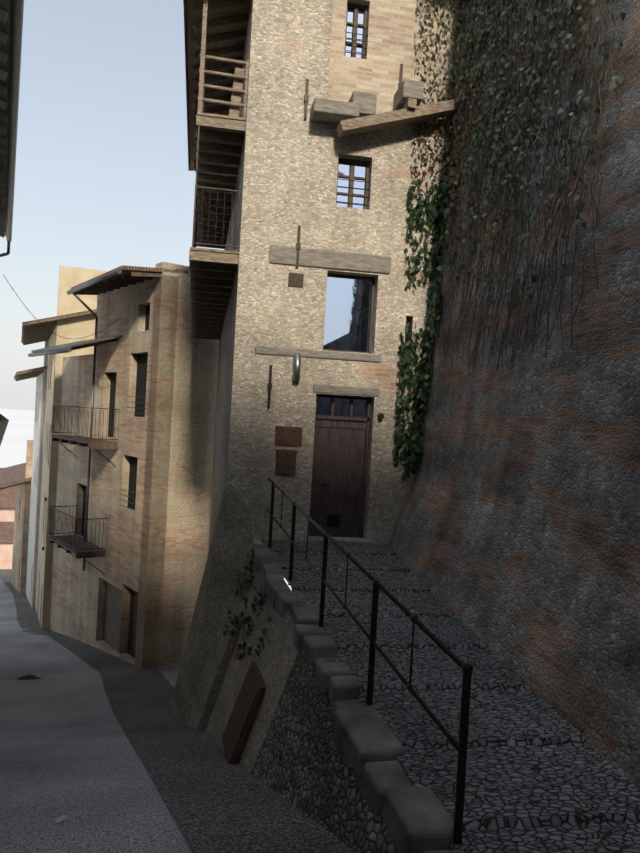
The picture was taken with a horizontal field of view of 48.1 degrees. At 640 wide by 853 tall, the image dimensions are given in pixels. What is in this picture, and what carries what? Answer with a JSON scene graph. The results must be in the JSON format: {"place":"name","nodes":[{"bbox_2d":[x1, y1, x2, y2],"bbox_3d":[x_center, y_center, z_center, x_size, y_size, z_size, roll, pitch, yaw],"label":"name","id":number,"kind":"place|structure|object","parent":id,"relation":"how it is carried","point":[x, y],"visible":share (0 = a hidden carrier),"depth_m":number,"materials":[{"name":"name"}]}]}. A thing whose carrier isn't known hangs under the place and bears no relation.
{"place":"outdoors","nodes":[
{"label":"outdoors","id":0,"kind":"place"},
{"bbox_2d":[0,414,8,445],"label":"street lantern","id":1,"kind":"object","parent":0,"point":[3,425],"depth_m":8.86,"materials":[{"name":"black metal"}]},
{"bbox_2d":[0,0,9,237],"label":"roof eave","id":2,"kind":"object","parent":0,"point":[4,47],"visible":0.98,"depth_m":11.76,"materials":[{"name":"brown wood"}]},
{"bbox_2d":[0,0,23,256],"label":"gutter","id":3,"kind":"object","parent":2,"relation":"attached to","point":[16,16],"visible":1,"depth_m":11.29,"materials":[{"name":"grey metal"}]},
{"bbox_2d":[42,497,46,549],"bbox_3d":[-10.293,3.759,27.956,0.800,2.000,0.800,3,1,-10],"label":"drainpipe","id":4,"kind":"object","parent":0,"point":[45,523],"visible":0.19,"depth_m":27.55,"materials":[{"name":"grey metal"}]},
{"bbox_2d":[0,569,190,852],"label":"street ground","id":5,"kind":"structure","parent":0,"point":[67,748],"depth_m":8.49,"materials":[{"name":"grey asphalt"}]},
{"bbox_2d":[0,542,12,568],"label":"annex walls","id":6,"kind":"structure","parent":5,"relation":"on","point":[6,552],"depth_m":60.98,"materials":[{"name":"beige paint"}]},
{"bbox_2d":[0,522,13,540],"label":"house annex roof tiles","id":7,"kind":"object","parent":6,"relation":"on","point":[6,531],"depth_m":61.77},
{"bbox_2d":[0,507,14,521],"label":"pink house walls","id":8,"kind":"structure","parent":5,"relation":"on","point":[7,514],"depth_m":68.64,"materials":[{"name":"pink paint"}]},
{"bbox_2d":[0,468,15,506],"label":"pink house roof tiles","id":9,"kind":"object","parent":8,"relation":"on","point":[7,497],"depth_m":69.20,"materials":[{"name":"pink paint"}]},
{"bbox_2d":[11,440,32,593],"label":"house walls","id":10,"kind":"structure","parent":5,"relation":"on","point":[20,537],"depth_m":41.30,"materials":[{"name":"beige paint"}]},
{"bbox_2d":[0,479,31,489],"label":"roof eave","id":11,"kind":"object","parent":10,"relation":"on","point":[12,485],"visible":0.04,"depth_m":40.59,"materials":[{"name":"brown wood"}]},
{"bbox_2d":[0,463,31,487],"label":"house roof tiles","id":12,"kind":"object","parent":11,"relation":"on","point":[14,474],"depth_m":43.83,"materials":[{"name":"brown tile"}]},
{"bbox_2d":[16,674,40,679],"bbox_3d":[-7.386,6.444,18.267,0.600,0.017,0.400,4,1,34],"label":"street drain grate","id":13,"kind":"object","parent":5,"relation":"on","point":[29,677],"visible":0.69,"depth_m":18.34,"materials":[{"name":"metal"}]},
{"bbox_2d":[26,341,48,607],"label":"house walls","id":14,"kind":"structure","parent":5,"relation":"on","point":[36,480],"depth_m":35.36,"materials":[{"name":"white paint"}]},
{"bbox_2d":[14,368,46,380],"bbox_3d":[-11.420,-3.645,38.673,9.180,2.883,8.700,3,1,-24],"label":"roof eave","id":15,"kind":"object","parent":14,"relation":"on","point":[26,375],"visible":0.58,"depth_m":33.85,"materials":[{"name":"brown wood"}]},
{"bbox_2d":[14,366,47,376],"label":"house roof tiles","id":16,"kind":"object","parent":15,"relation":"on","point":[31,369],"visible":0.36,"depth_m":33.13,"materials":[{"name":"tile"}]},
{"bbox_2d":[54,815,67,822],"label":"street paper litter","id":17,"kind":"object","parent":5,"relation":"on","point":[60,818],"visible":0.96,"depth_m":5.89,"materials":[{"name":"white paper"}]},
{"bbox_2d":[35,265,107,629],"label":"house walls","id":18,"kind":"structure","parent":5,"relation":"on","point":[75,328],"depth_m":26.56,"materials":[{"name":"beige paint"}]},
{"bbox_2d":[21,311,96,344],"bbox_3d":[-8.477,-4.728,31.122,8.180,2.583,8.700,3,1,-23],"label":"roof eave","id":19,"kind":"object","parent":18,"relation":"on","point":[35,332],"visible":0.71,"depth_m":27.48,"materials":[{"name":"brown wood"}]},
{"bbox_2d":[22,309,96,324],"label":"house roof tiles","id":20,"kind":"object","parent":19,"relation":"on","point":[60,316],"visible":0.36,"depth_m":26.00,"materials":[{"name":"tile"}]},
{"bbox_2d":[49,262,219,668],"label":"house walls","id":21,"kind":"structure","parent":5,"relation":"on","point":[156,543],"depth_m":20.66,"materials":[{"name":"brown brick"}]},
{"bbox_2d":[3,275,118,338],"bbox_3d":[-7.830,-3.564,21.708,3.423,1.780,0.014,3,1,-12],"label":"street cable","id":22,"kind":"object","parent":21,"relation":"attached to","point":[46,328],"visible":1,"depth_m":21.65,"materials":[{"name":"metal"}]},
{"bbox_2d":[33,338,117,352],"bbox_3d":[-8.014,-2.581,23.271,1.480,0.546,3.930,3,1,-37],"label":"roof eave","id":23,"kind":"object","parent":21,"relation":"attached to","point":[94,344],"visible":0.46,"depth_m":21.73,"materials":[{"name":"brown wood"}]},
{"bbox_2d":[31,335,121,352],"bbox_3d":[-7.940,-2.660,23.135,1.500,0.540,4.249,3,1,-37],"label":"lean-to roof tiles","id":24,"kind":"object","parent":21,"relation":"attached to","point":[77,343],"visible":1,"depth_m":21.85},
{"bbox_2d":[28,348,71,356],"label":"roof","id":25,"kind":"structure","parent":24,"relation":"attached to","point":[59,351],"depth_m":22.30,"materials":[{"name":"grey metal"}]},
{"bbox_2d":[48,405,119,573],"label":"balconies","id":26,"kind":"structure","parent":21,"relation":"attached to","point":[78,547],"depth_m":22.43,"materials":[{"name":"black metal"}]},
{"bbox_2d":[67,269,121,570],"bbox_3d":[-6.605,0.266,21.299,0.971,9.070,5.006,3,1,-34],"label":"drainpipe","id":27,"kind":"object","parent":21,"relation":"attached to","point":[97,280],"visible":0.88,"depth_m":23.35,"materials":[{"name":"metal"}]},
{"bbox_2d":[81,305,149,657],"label":"house openings","id":28,"kind":"object","parent":21,"relation":"in","point":[112,615],"visible":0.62,"depth_m":21.48,"materials":[{"name":"brown wood"}]},
{"bbox_2d":[75,268,187,294],"bbox_3d":[-4.269,-4.420,22.813,6.150,0.755,5.000,3,1,-37],"label":"roof eave","id":29,"kind":"object","parent":21,"relation":"on","point":[125,277],"visible":0.38,"depth_m":20.56,"materials":[{"name":"brown wood"}]},
{"bbox_2d":[71,265,188,288],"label":"house roof tiles","id":30,"kind":"object","parent":29,"relation":"on","point":[140,268],"visible":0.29,"depth_m":19.55,"materials":[{"name":"brown tile"}]},
{"bbox_2d":[0,569,355,852],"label":"street border cobbles","id":31,"kind":"object","parent":5,"relation":"on","point":[214,800],"visible":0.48,"depth_m":7.42,"materials":[{"name":"grey stone"}]},
{"bbox_2d":[208,5,250,552],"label":"building side wall","id":32,"kind":"structure","parent":5,"relation":"on","point":[222,413],"depth_m":14.79,"materials":[{"name":"beige stone"}]},
{"bbox_2d":[189,125,241,339],"bbox_3d":[-2.422,-3.684,16.063,0.850,2.665,8.681,3,1,-10],"label":"balcony","id":33,"kind":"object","parent":32,"relation":"attached to","point":[212,272],"visible":0.88,"depth_m":13.43,"materials":[{"name":"brown wood"}]},
{"bbox_2d":[187,0,250,171],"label":"timber tower roof","id":34,"kind":"object","parent":32,"relation":"on","point":[227,22],"visible":0.31,"depth_m":13.94,"materials":[{"name":"brown wood"}]},
{"bbox_2d":[183,0,190,170],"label":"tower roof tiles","id":35,"kind":"object","parent":34,"relation":"on","point":[186,59],"visible":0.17,"depth_m":14.89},
{"bbox_2d":[196,0,248,248],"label":"balcony","id":36,"kind":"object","parent":32,"relation":"attached to","point":[221,139],"visible":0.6,"depth_m":12.90,"materials":[{"name":"brown wood"}]},
{"bbox_2d":[169,478,297,772],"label":"buttress wall","id":37,"kind":"structure","parent":5,"relation":"on","point":[211,677],"depth_m":11.09,"materials":[{"name":"stone"}]},
{"bbox_2d":[222,651,265,764],"bbox_3d":[-1.049,3.399,9.070,0.367,0.984,2.070,3,1,-13],"label":"wooden hatch","id":38,"kind":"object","parent":37,"relation":"attached to","point":[244,712],"depth_m":8.33,"materials":[{"name":"red paint"}]},
{"bbox_2d":[223,548,275,659],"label":"ivy","id":39,"kind":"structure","parent":37,"relation":"on","point":[247,619],"depth_m":10.01,"materials":[{"name":"green plant"}]},
{"bbox_2d":[251,649,399,852],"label":"rubble retaining wall","id":40,"kind":"structure","parent":5,"relation":"on","point":[303,764],"depth_m":6.16,"materials":[{"name":"stone"}]},
{"bbox_2d":[251,544,464,852],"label":"ramp coping stones","id":41,"kind":"object","parent":40,"relation":"on","point":[418,819],"visible":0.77,"depth_m":5.39,"materials":[{"name":"grey stone"}]},
{"bbox_2d":[266,478,472,843],"bbox_3d":[-0.006,1.692,7.978,0.068,1.511,7.699,3,1,-13],"label":"ramp handrail","id":42,"kind":"object","parent":41,"relation":"on","point":[461,746],"visible":0.98,"depth_m":5.71,"materials":[{"name":"black metal"}]},
{"bbox_2d":[0,0,223,410],"label":"sky","id":43,"kind":"structure","parent":0,"point":[104,182],"materials":[{"name":"blue"}]},
{"bbox_2d":[0,409,291,590],"bbox_3d":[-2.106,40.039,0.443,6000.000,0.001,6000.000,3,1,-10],"label":"ground","id":44,"kind":"structure","parent":0,"point":[19,432],"depth_m":774.53,"materials":[{"name":"white"}]},
{"bbox_2d":[261,540,639,852],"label":"cobbled ramp","id":45,"kind":"structure","parent":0,"point":[542,776],"depth_m":5.76,"materials":[{"name":"grey stone"}]},
{"bbox_2d":[225,0,452,544],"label":"stone wall","id":46,"kind":"structure","parent":45,"relation":"on","point":[291,155],"depth_m":11.93,"materials":[{"name":"beige stone"}]},
{"bbox_2d":[275,426,301,473],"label":"wall plaques","id":47,"kind":"object","parent":46,"relation":"attached to","point":[286,459],"visible":0.98,"depth_m":11.90,"materials":[{"name":"brown metal"}]},
{"bbox_2d":[293,353,300,380],"bbox_3d":[-0.381,-0.987,11.878,0.116,0.450,0.148,3,1,-10],"label":"wall lamp","id":48,"kind":"object","parent":46,"relation":"attached to","point":[297,366],"visible":0.98,"depth_m":11.81,"materials":[{"name":"silver metal"}]},
{"bbox_2d":[267,64,402,407],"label":"iron wall anchors","id":49,"kind":"object","parent":46,"relation":"attached to","point":[295,279],"visible":0.88,"depth_m":11.86,"materials":[{"name":"brown metal"}]},
{"bbox_2d":[255,79,423,396],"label":"tower stone lintels","id":50,"kind":"object","parent":46,"relation":"attached to","point":[356,105],"visible":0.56,"depth_m":11.90,"materials":[{"name":"grey stone"}]},
{"bbox_2d":[309,394,370,537],"bbox_3d":[0.316,0.687,12.408,1.000,2.450,0.140,3,1,-10],"label":"tower door","id":51,"kind":"structure","parent":46,"relation":"in","point":[339,466],"depth_m":12.40,"materials":[{"name":"brown wood"}]},
{"bbox_2d":[323,273,374,353],"bbox_3d":[0.476,-1.933,12.354,0.880,1.340,0.060,3,1,-10],"label":"window","id":52,"kind":"structure","parent":46,"relation":"in","point":[349,313],"depth_m":12.37,"materials":[{"name":"clear glass"}]},
{"bbox_2d":[336,158,369,208],"bbox_3d":[0.548,-4.120,12.204,0.620,0.880,0.217,3,1,-10],"label":"window","id":53,"kind":"structure","parent":46,"relation":"on","point":[352,183],"depth_m":12.27,"materials":[{"name":"clear glass"}]},
{"bbox_2d":[344,3,367,58],"bbox_3d":[0.610,-6.757,12.274,0.430,0.990,0.217,3,1,-10],"label":"window","id":54,"kind":"structure","parent":46,"relation":"on","point":[356,35],"depth_m":12.34,"materials":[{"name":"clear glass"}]},
{"bbox_2d":[377,413,383,418],"bbox_3d":[1.035,-0.176,12.167,0.100,0.100,0.100,3,1,-10],"label":"wall lamp","id":55,"kind":"object","parent":46,"relation":"attached to","point":[380,415],"visible":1,"depth_m":12.12,"materials":[{"name":"metal"}]},
{"bbox_2d":[328,0,461,119],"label":"brick wall","id":56,"kind":"structure","parent":46,"relation":"attached to","point":[393,39],"depth_m":12.26,"materials":[{"name":"beige brick"}]},
{"bbox_2d":[336,98,455,137],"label":"old timber beam","id":57,"kind":"structure","parent":46,"relation":"attached to","point":[409,112],"depth_m":11.74,"materials":[{"name":"brown wood"}]},
{"bbox_2d":[389,0,639,788],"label":"castle wall","id":58,"kind":"structure","parent":45,"relation":"on","point":[514,542],"depth_m":7.55,"materials":[{"name":"stone"}]},
{"bbox_2d":[393,0,625,481],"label":"ivy","id":59,"kind":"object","parent":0,"point":[413,449],"depth_m":10.08,"materials":[{"name":"green plant"}]}
]}

